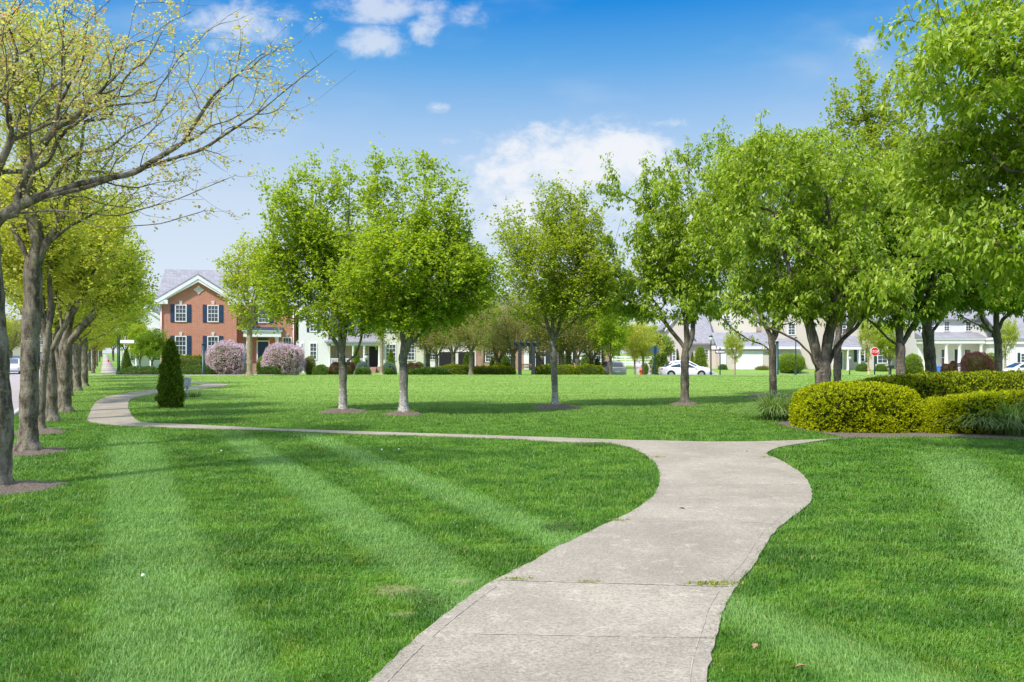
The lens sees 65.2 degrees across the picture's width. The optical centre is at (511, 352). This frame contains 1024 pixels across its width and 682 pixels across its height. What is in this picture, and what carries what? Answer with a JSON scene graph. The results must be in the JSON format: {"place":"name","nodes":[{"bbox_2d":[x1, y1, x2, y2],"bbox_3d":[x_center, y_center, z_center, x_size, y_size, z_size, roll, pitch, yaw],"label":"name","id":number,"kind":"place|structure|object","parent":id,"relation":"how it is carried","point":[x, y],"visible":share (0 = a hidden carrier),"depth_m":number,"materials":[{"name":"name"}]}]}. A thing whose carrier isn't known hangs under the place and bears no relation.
{"place":"outdoors","nodes":[
{"label":"outdoors","id":0,"kind":"place"},
{"bbox_2d":[10,354,98,409],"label":"road","id":1,"kind":"structure","parent":0,"point":[15,381],"depth_m":37.77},
{"bbox_2d":[10,358,19,373],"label":"moving car","id":2,"kind":"object","parent":1,"relation":"on","point":[14,365],"visible":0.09,"depth_m":74.74,"materials":[{"name":"white metal"}]},
{"bbox_2d":[101,354,115,372],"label":"sidewalk","id":3,"kind":"structure","parent":0,"point":[108,367],"depth_m":114.94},
{"bbox_2d":[87,382,847,681],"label":"path","id":4,"kind":"structure","parent":0,"point":[641,612],"depth_m":5.46,"materials":[{"name":"concrete"}]},
{"bbox_2d":[0,353,1023,681],"bbox_3d":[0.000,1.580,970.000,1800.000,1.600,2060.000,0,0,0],"label":"ground","id":5,"kind":"structure","parent":0,"point":[852,373],"depth_m":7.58,"materials":[{"name":"plant"}]},
{"bbox_2d":[6,315,21,357],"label":"background tree","id":6,"kind":"object","parent":5,"relation":"on","point":[13,343],"visible":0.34,"depth_m":119.72,"materials":[{"name":"green plant"}]},
{"bbox_2d":[0,480,66,495],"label":"mulch","id":7,"kind":"object","parent":5,"relation":"on","point":[17,486],"visible":0.74,"depth_m":9.35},
{"bbox_2d":[12,447,66,456],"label":"mulch","id":8,"kind":"object","parent":5,"relation":"on","point":[46,450],"visible":0.44,"depth_m":12.60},
{"bbox_2d":[14,427,66,434],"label":"mulch","id":9,"kind":"object","parent":5,"relation":"on","point":[48,430],"visible":0.49,"depth_m":15.81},
{"bbox_2d":[0,153,95,428],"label":"street tree","id":10,"kind":"object","parent":5,"relation":"on","point":[55,257],"visible":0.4,"depth_m":15.94,"materials":[{"name":"green plant"}]},
{"bbox_2d":[5,256,142,395],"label":"street tree","id":11,"kind":"object","parent":5,"relation":"on","point":[97,326],"visible":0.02,"depth_m":29.56,"materials":[{"name":"green plant"}]},
{"bbox_2d":[0,1,148,451],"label":"street tree","id":12,"kind":"object","parent":5,"relation":"on","point":[29,364],"visible":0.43,"depth_m":12.70,"materials":[{"name":"green plant"}]},
{"bbox_2d":[3,192,146,388],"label":"street tree","id":13,"kind":"object","parent":5,"relation":"on","point":[56,320],"visible":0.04,"depth_m":25.37,"materials":[{"name":"green plant"}]},
{"bbox_2d":[2,181,148,421],"bbox_3d":[-10.398,-1.295,18.638,3.340,5.896,2.710,0,0,0],"label":"street tree","id":14,"kind":"object","parent":5,"relation":"on","point":[82,287],"visible":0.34,"depth_m":18.61,"materials":[{"name":"green plant"}]},
{"bbox_2d":[4,236,164,390],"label":"street tree","id":15,"kind":"object","parent":5,"relation":"on","point":[77,368],"visible":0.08,"depth_m":33.48,"materials":[{"name":"green plant"}]},
{"bbox_2d":[53,313,136,370],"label":"street tree","id":16,"kind":"object","parent":5,"relation":"on","point":[112,330],"visible":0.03,"depth_m":48.55,"materials":[{"name":"green plant"}]},
{"bbox_2d":[44,189,160,412],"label":"street tree","id":17,"kind":"object","parent":5,"relation":"on","point":[64,369],"visible":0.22,"depth_m":21.39,"materials":[{"name":"green plant"}]},
{"bbox_2d":[88,315,116,372],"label":"street tree","id":18,"kind":"object","parent":5,"relation":"on","point":[96,344],"visible":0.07,"depth_m":77.96,"materials":[{"name":"green plant"}]},
{"bbox_2d":[76,249,153,385],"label":"street tree","id":19,"kind":"object","parent":5,"relation":"on","point":[84,363],"visible":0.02,"depth_m":37.92,"materials":[{"name":"green plant"}]},
{"bbox_2d":[120,348,132,369],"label":"cone shrub","id":20,"kind":"object","parent":5,"relation":"on","point":[126,360],"visible":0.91,"depth_m":85.75,"materials":[{"name":"green plant"}]},
{"bbox_2d":[107,306,153,350],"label":"background tree","id":21,"kind":"object","parent":5,"relation":"on","point":[139,322],"visible":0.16,"depth_m":97.40,"materials":[{"name":"plant"}]},
{"bbox_2d":[116,365,158,374],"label":"ground cover","id":22,"kind":"object","parent":5,"relation":"on","point":[145,370],"visible":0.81,"depth_m":65.49,"materials":[{"name":"green plant"}]},
{"bbox_2d":[123,321,154,366],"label":"background tree","id":23,"kind":"object","parent":5,"relation":"on","point":[136,330],"visible":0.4,"depth_m":75.48,"materials":[{"name":"plant"}]},
{"bbox_2d":[120,305,159,366],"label":"distant house","id":24,"kind":"structure","parent":5,"relation":"on","point":[146,361],"depth_m":112.59,"materials":[{"name":"white"}]},
{"bbox_2d":[133,327,168,365],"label":"background tree","id":25,"kind":"object","parent":5,"relation":"on","point":[149,343],"visible":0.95,"depth_m":71.43,"materials":[{"name":"plant"}]},
{"bbox_2d":[154,338,186,408],"bbox_3d":[-9.940,0.567,23.299,0.870,2.087,0.849,0,0,0],"label":"cypress shrub","id":26,"kind":"object","parent":5,"relation":"on","point":[170,387],"visible":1,"depth_m":23.10,"materials":[{"name":"green plant"}]},
{"bbox_2d":[0,0,353,485],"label":"street tree","id":27,"kind":"object","parent":5,"relation":"on","point":[17,206],"visible":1,"depth_m":9.39,"materials":[{"name":"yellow plant"}]},
{"bbox_2d":[179,354,208,366],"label":"box hedge","id":28,"kind":"object","parent":5,"relation":"on","point":[187,360],"visible":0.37,"depth_m":72.70,"materials":[{"name":"green plant"}]},
{"bbox_2d":[181,364,217,374],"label":"ground cover","id":29,"kind":"object","parent":5,"relation":"on","point":[194,369],"visible":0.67,"depth_m":66.48,"materials":[{"name":"green plant"}]},
{"bbox_2d":[205,339,246,374],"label":"lilac shrub","id":30,"kind":"object","parent":5,"relation":"on","point":[224,357],"visible":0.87,"depth_m":66.93,"materials":[{"name":"plant"}]},
{"bbox_2d":[154,269,300,373],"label":"brick house","id":31,"kind":"structure","parent":5,"relation":"on","point":[195,314],"depth_m":77.09,"materials":[{"name":"brick"}]},
{"bbox_2d":[175,304,186,321],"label":"window","id":32,"kind":"structure","parent":31,"relation":"in","point":[180,310],"depth_m":76.43,"materials":[{"name":"glass"}]},
{"bbox_2d":[175,336,186,354],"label":"window","id":33,"kind":"structure","parent":31,"relation":"in","point":[181,342],"depth_m":76.45,"materials":[{"name":"glass"}]},
{"bbox_2d":[207,305,218,321],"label":"window","id":34,"kind":"structure","parent":31,"relation":"in","point":[212,310],"depth_m":77.12,"materials":[{"name":"glass"}]},
{"bbox_2d":[207,225,280,375],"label":"background tree","id":35,"kind":"object","parent":5,"relation":"on","point":[237,278],"visible":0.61,"depth_m":54.42,"materials":[{"name":"green plant"}]},
{"bbox_2d":[257,366,281,374],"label":"ground cover","id":36,"kind":"object","parent":5,"relation":"on","point":[269,370],"visible":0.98,"depth_m":63.72,"materials":[{"name":"green plant"}]},
{"bbox_2d":[260,341,306,374],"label":"lilac shrub","id":37,"kind":"object","parent":5,"relation":"on","point":[286,359],"visible":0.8,"depth_m":66.94,"materials":[{"name":"plant"}]},
{"bbox_2d":[304,356,316,374],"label":"box shrub","id":38,"kind":"object","parent":5,"relation":"on","point":[310,363],"visible":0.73,"depth_m":68.71,"materials":[{"name":"green plant"}]},
{"bbox_2d":[312,364,329,374],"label":"box shrub","id":39,"kind":"object","parent":5,"relation":"on","point":[320,369],"visible":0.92,"depth_m":67.58,"materials":[{"name":"green plant"}]},
{"bbox_2d":[242,142,403,408],"bbox_3d":[-5.084,-2.007,21.674,4.521,7.314,3.389,0,0,0],"label":"maple tree","id":40,"kind":"object","parent":5,"relation":"on","point":[321,243],"visible":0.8,"depth_m":21.27,"materials":[{"name":"green plant"}]},
{"bbox_2d":[318,408,367,413],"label":"mulch","id":41,"kind":"object","parent":5,"relation":"on","point":[341,411],"visible":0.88,"depth_m":21.27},
{"bbox_2d":[295,301,425,372],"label":"cream house","id":42,"kind":"structure","parent":5,"relation":"on","point":[319,349],"depth_m":80.36,"materials":[{"name":"white"}]},
{"bbox_2d":[369,346,377,366],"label":"door","id":43,"kind":"structure","parent":42,"relation":"in","point":[373,353],"depth_m":82.36,"materials":[{"name":"black paint"}]},
{"bbox_2d":[370,319,391,374],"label":"background tree","id":44,"kind":"object","parent":5,"relation":"on","point":[381,342],"visible":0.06,"depth_m":61.91,"materials":[{"name":"green plant"}]},
{"bbox_2d":[382,411,422,415],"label":"mulch","id":45,"kind":"object","parent":5,"relation":"on","point":[398,413],"visible":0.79,"depth_m":20.43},
{"bbox_2d":[326,132,517,411],"bbox_3d":[-2.297,-1.997,20.517,4.956,7.294,4.534,0,0,0],"label":"maple tree","id":46,"kind":"object","parent":5,"relation":"on","point":[459,265],"visible":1,"depth_m":20.00,"materials":[{"name":"green plant"}]},
{"bbox_2d":[393,322,455,366],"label":"background tree","id":47,"kind":"object","parent":5,"relation":"on","point":[427,361],"visible":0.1,"depth_m":65.79,"materials":[{"name":"green plant"}]},
{"bbox_2d":[391,587,460,612],"bbox_3d":[-0.528,1.581,5.115,0.448,0.038,0.688,0,0,-25],"label":"grass tuft","id":48,"kind":"object","parent":5,"relation":"on","point":[426,599],"visible":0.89,"depth_m":5.14,"materials":[{"name":"green plant"}]},
{"bbox_2d":[408,366,451,374],"bbox_3d":[-6.243,1.425,60.486,3.503,0.853,1.327,0,0,0],"label":"hedge","id":49,"kind":"object","parent":5,"relation":"on","point":[427,370],"visible":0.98,"depth_m":60.15,"materials":[{"name":"green plant"}]},
{"bbox_2d":[406,326,457,366],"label":"background tree","id":50,"kind":"object","parent":5,"relation":"on","point":[434,341],"visible":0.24,"depth_m":63.55,"materials":[{"name":"green plant"}]},
{"bbox_2d":[426,343,475,366],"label":"garage house","id":51,"kind":"structure","parent":5,"relation":"on","point":[444,356],"depth_m":96.13,"materials":[{"name":"white"}]},
{"bbox_2d":[439,352,455,365],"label":"garage door","id":52,"kind":"structure","parent":51,"relation":"in","point":[444,357],"depth_m":96.12,"materials":[{"name":"black paint"}]},
{"bbox_2d":[437,364,468,374],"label":"hedge","id":53,"kind":"object","parent":5,"relation":"on","point":[454,369],"visible":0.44,"depth_m":61.64,"materials":[{"name":"green plant"}]},
{"bbox_2d":[438,320,477,363],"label":"background tree","id":54,"kind":"object","parent":5,"relation":"on","point":[455,349],"visible":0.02,"depth_m":79.82,"materials":[{"name":"green plant"}]},
{"bbox_2d":[438,304,502,374],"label":"background tree","id":55,"kind":"object","parent":5,"relation":"on","point":[463,335],"visible":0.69,"depth_m":59.55,"materials":[{"name":"green plant"}]},
{"bbox_2d":[469,291,506,365],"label":"background tree","id":56,"kind":"object","parent":5,"relation":"on","point":[481,348],"visible":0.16,"depth_m":65.78,"materials":[{"name":"green plant"}]},
{"bbox_2d":[473,365,515,374],"bbox_3d":[-1.433,1.373,62.004,3.573,0.968,1.321,0,0,0],"label":"hedge","id":57,"kind":"object","parent":5,"relation":"on","point":[494,370],"visible":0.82,"depth_m":61.59,"materials":[{"name":"green plant"}]},
{"bbox_2d":[470,314,528,362],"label":"background tree","id":58,"kind":"object","parent":5,"relation":"on","point":[495,354],"visible":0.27,"depth_m":71.60,"materials":[{"name":"green plant"}]},
{"bbox_2d":[478,290,547,371],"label":"background tree","id":59,"kind":"object","parent":5,"relation":"on","point":[504,330],"visible":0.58,"depth_m":68.37,"materials":[{"name":"green plant"}]},
{"bbox_2d":[513,340,540,374],"bbox_3d":[1.098,0.492,61.000,2.100,2.920,2.300,0,0,0],"label":"pergola","id":60,"kind":"object","parent":5,"relation":"on","point":[532,344],"visible":0.88,"depth_m":60.12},
{"bbox_2d":[517,329,549,364],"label":"background tree","id":61,"kind":"object","parent":5,"relation":"on","point":[542,350],"visible":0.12,"depth_m":79.43,"materials":[{"name":"green plant"}]},
{"bbox_2d":[476,297,609,369],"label":"brick terrace","id":62,"kind":"structure","parent":5,"relation":"on","point":[526,358],"depth_m":91.99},
{"bbox_2d":[484,169,623,404],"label":"maple tree","id":63,"kind":"object","parent":5,"relation":"on","point":[561,292],"visible":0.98,"depth_m":22.84,"materials":[{"name":"green plant"}]},
{"bbox_2d":[535,363,575,374],"bbox_3d":[3.300,1.325,61.983,3.370,1.142,1.296,0,0,0],"label":"hedge","id":64,"kind":"object","parent":5,"relation":"on","point":[564,369],"visible":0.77,"depth_m":61.65,"materials":[{"name":"green plant"}]},
{"bbox_2d":[534,404,580,409],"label":"mulch","id":65,"kind":"object","parent":5,"relation":"on","point":[552,406],"visible":0.88,"depth_m":22.92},
{"bbox_2d":[521,299,595,364],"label":"background tree","id":66,"kind":"object","parent":5,"relation":"on","point":[561,350],"visible":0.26,"depth_m":69.47,"materials":[{"name":"green plant"}]},
{"bbox_2d":[539,518,585,536],"bbox_3d":[0.416,1.576,7.271,0.560,0.048,0.860,0,0,33],"label":"grass tuft","id":67,"kind":"object","parent":5,"relation":"on","point":[554,525],"visible":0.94,"depth_m":7.29,"materials":[{"name":"green plant"}]},
{"bbox_2d":[541,305,611,366],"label":"background tree","id":68,"kind":"object","parent":5,"relation":"on","point":[583,347],"visible":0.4,"depth_m":67.19,"materials":[{"name":"green plant"}]},
{"bbox_2d":[575,363,604,374],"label":"hedge","id":69,"kind":"object","parent":5,"relation":"on","point":[587,369],"visible":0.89,"depth_m":61.74,"materials":[{"name":"green plant"}]},
{"bbox_2d":[566,329,624,364],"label":"background tree","id":70,"kind":"object","parent":5,"relation":"on","point":[593,356],"visible":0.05,"depth_m":75.81,"materials":[{"name":"green plant"}]},
{"bbox_2d":[585,301,636,374],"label":"background tree","id":71,"kind":"object","parent":5,"relation":"on","point":[618,337],"visible":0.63,"depth_m":65.29,"materials":[{"name":"plant"}]},
{"bbox_2d":[612,355,651,365],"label":"rail fence","id":72,"kind":"object","parent":5,"relation":"on","point":[625,361],"visible":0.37,"depth_m":111.97,"materials":[{"name":"white paint"}]},
{"bbox_2d":[621,322,650,374],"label":"background tree","id":73,"kind":"object","parent":5,"relation":"on","point":[632,356],"visible":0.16,"depth_m":73.91,"materials":[{"name":"green plant"}]},
{"bbox_2d":[625,320,666,374],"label":"background tree","id":74,"kind":"object","parent":5,"relation":"on","point":[637,342],"visible":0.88,"depth_m":69.72,"materials":[{"name":"green plant"}]},
{"bbox_2d":[648,334,667,374],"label":"evergreen shrub","id":75,"kind":"object","parent":5,"relation":"on","point":[661,360],"visible":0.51,"depth_m":83.53,"materials":[{"name":"green plant"}]},
{"bbox_2d":[648,333,676,356],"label":"background tree","id":76,"kind":"object","parent":5,"relation":"on","point":[670,349],"visible":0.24,"depth_m":85.62,"materials":[{"name":"plant"}]},
{"bbox_2d":[582,114,754,402],"bbox_3d":[4.667,-2.727,24.556,5.567,8.754,3.915,0,0,0],"label":"cherry tree","id":77,"kind":"object","parent":5,"relation":"on","point":[666,273],"visible":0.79,"depth_m":24.08,"materials":[{"name":"green plant"}]},
{"bbox_2d":[693,346,708,367],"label":"green shrub","id":78,"kind":"object","parent":5,"relation":"on","point":[700,357],"visible":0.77,"depth_m":85.62,"materials":[{"name":"green plant"}]},
{"bbox_2d":[656,297,800,369],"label":"beige house","id":79,"kind":"structure","parent":5,"relation":"on","point":[753,356],"depth_m":93.92,"materials":[{"name":"paint"}]},
{"bbox_2d":[736,352,761,369],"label":"garage door","id":80,"kind":"structure","parent":79,"relation":"in","point":[749,360],"depth_m":91.92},
{"bbox_2d":[722,329,746,374],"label":"background tree","id":81,"kind":"object","parent":5,"relation":"on","point":[730,340],"visible":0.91,"depth_m":75.82,"materials":[{"name":"green plant"}]},
{"bbox_2d":[690,125,829,394],"bbox_3d":[9.228,-3.297,28.989,5.476,9.903,4.005,0,0,0],"label":"cherry tree","id":82,"kind":"object","parent":5,"relation":"on","point":[772,338],"visible":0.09,"depth_m":28.93,"materials":[{"name":"green plant"}]},
{"bbox_2d":[727,389,793,420],"bbox_3d":[6.455,1.214,19.167,2.568,0.771,2.686,0,0,-40],"label":"strap leaf clump","id":83,"kind":"object","parent":5,"relation":"on","point":[772,408],"visible":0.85,"depth_m":19.01,"materials":[{"name":"plant"}]},
{"bbox_2d":[779,353,805,372],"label":"round shrub","id":84,"kind":"object","parent":5,"relation":"on","point":[786,362],"visible":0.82,"depth_m":87.09,"materials":[{"name":"green plant"}]},
{"bbox_2d":[685,108,924,383],"bbox_3d":[6.835,-2.242,19.790,5.014,7.784,6.390,0,0,0],"label":"cherry tree","id":85,"kind":"object","parent":5,"relation":"on","point":[791,161],"visible":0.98,"depth_m":18.26,"materials":[{"name":"green plant"}]},
{"bbox_2d":[756,301,890,370],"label":"tall beige house","id":86,"kind":"structure","parent":5,"relation":"on","point":[851,346],"depth_m":92.18,"materials":[{"name":"paint"}]},
{"bbox_2d":[788,134,947,381],"bbox_3d":[11.659,-2.748,25.966,5.132,8.818,4.206,0,0,0],"label":"cherry tree","id":87,"kind":"object","parent":5,"relation":"on","point":[837,366],"visible":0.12,"depth_m":24.82,"materials":[{"name":"green plant"}]},
{"bbox_2d":[856,316,879,368],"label":"background tree","id":88,"kind":"object","parent":5,"relation":"on","point":[865,331],"visible":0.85,"depth_m":75.92,"materials":[{"name":"green plant"}]},
{"bbox_2d":[870,320,910,374],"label":"background tree","id":89,"kind":"object","parent":5,"relation":"on","point":[881,345],"visible":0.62,"depth_m":77.59,"materials":[{"name":"plant"}]},
{"bbox_2d":[807,47,990,372],"bbox_3d":[13.922,-4.417,27.940,6.563,12.159,3.888,0,0,0],"label":"tall tree","id":90,"kind":"object","parent":5,"relation":"on","point":[872,136],"visible":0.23,"depth_m":27.83,"materials":[{"name":"green plant"}]},
{"bbox_2d":[775,420,1023,438],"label":"mulch","id":91,"kind":"object","parent":5,"relation":"on","point":[871,435],"visible":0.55,"depth_m":15.60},
{"bbox_2d":[788,380,925,432],"bbox_3d":[7.296,1.107,16.981,2.592,1.058,2.388,0,0,0],"label":"hedge shrub","id":92,"kind":"object","parent":91,"relation":"on","point":[858,407],"visible":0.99,"depth_m":16.11,"materials":[{"name":"green plant"}]},
{"bbox_2d":[857,368,1023,398],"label":"hedge shrub","id":93,"kind":"object","parent":91,"relation":"on","point":[935,383],"visible":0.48,"depth_m":21.29,"materials":[{"name":"green plant"}]},
{"bbox_2d":[913,388,1023,433],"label":"hedge shrub","id":94,"kind":"object","parent":91,"relation":"on","point":[947,407],"visible":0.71,"depth_m":15.87,"materials":[{"name":"green plant"}]},
{"bbox_2d":[946,395,1023,435],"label":"strap leaf clump","id":95,"kind":"object","parent":91,"relation":"on","point":[1014,417],"visible":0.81,"depth_m":15.53,"materials":[{"name":"plant"}]},
{"bbox_2d":[827,167,984,374],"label":"cherry tree","id":96,"kind":"object","parent":5,"relation":"on","point":[931,305],"visible":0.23,"depth_m":25.48,"materials":[{"name":"green plant"}]},
{"bbox_2d":[905,353,924,374],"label":"round shrub","id":97,"kind":"object","parent":5,"relation":"on","point":[913,363],"visible":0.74,"depth_m":81.38,"materials":[{"name":"green plant"}]},
{"bbox_2d":[832,0,1023,316],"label":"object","id":98,"kind":"object","parent":5,"relation":"on","point":[998,155],"visible":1,"depth_m":11.49,"materials":[{"name":"green plant"}]},
{"bbox_2d":[891,308,991,370],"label":"porch house","id":99,"kind":"structure","parent":5,"relation":"on","point":[955,340],"depth_m":91.52,"materials":[{"name":"white"}]},
{"bbox_2d":[960,351,994,371],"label":"barberry shrub","id":100,"kind":"object","parent":5,"relation":"on","point":[976,361],"visible":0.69,"depth_m":69.30,"materials":[{"name":"red plant"}]},
{"bbox_2d":[939,226,1023,372],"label":"cherry tree","id":101,"kind":"object","parent":5,"relation":"on","point":[997,307],"visible":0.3,"depth_m":27.84,"materials":[{"name":"green plant"}]},
{"bbox_2d":[975,311,1023,367],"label":"white house","id":102,"kind":"structure","parent":5,"relation":"on","point":[1016,355],"depth_m":87.19,"materials":[{"name":"paint"}]},
{"bbox_2d":[992,318,1022,368],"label":"background tree","id":103,"kind":"object","parent":5,"relation":"on","point":[1008,332],"visible":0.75,"depth_m":75.60,"materials":[{"name":"green plant"}]},
{"bbox_2d":[0,0,1023,352],"label":"sky","id":104,"kind":"structure","parent":0,"point":[510,91],"materials":[{"name":"blue"}]},
{"bbox_2d":[633,374,895,374],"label":"sidewalk","id":105,"kind":"structure","parent":0,"point":[785,374],"depth_m":85.54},
{"bbox_2d":[932,401,1022,433],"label":"strap leaf clump","id":106,"kind":"object","parent":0,"point":[986,425],"visible":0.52,"depth_m":15.63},
{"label":"street","id":107,"kind":"structure","parent":0,"visible":0},
{"bbox_2d":[601,361,626,374],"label":"parked car","id":108,"kind":"object","parent":107,"relation":"on","point":[618,367],"visible":0.48,"depth_m":71.95,"materials":[{"name":"silver metal"}]},
{"bbox_2d":[658,362,709,374],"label":"parked car","id":109,"kind":"object","parent":107,"relation":"on","point":[672,369],"visible":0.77,"depth_m":75.14,"materials":[{"name":"white metal"}]},
{"bbox_2d":[1003,362,1023,371],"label":"parked car","id":110,"kind":"object","parent":107,"relation":"on","point":[1015,366],"visible":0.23,"depth_m":75.34,"materials":[{"name":"white metal"}]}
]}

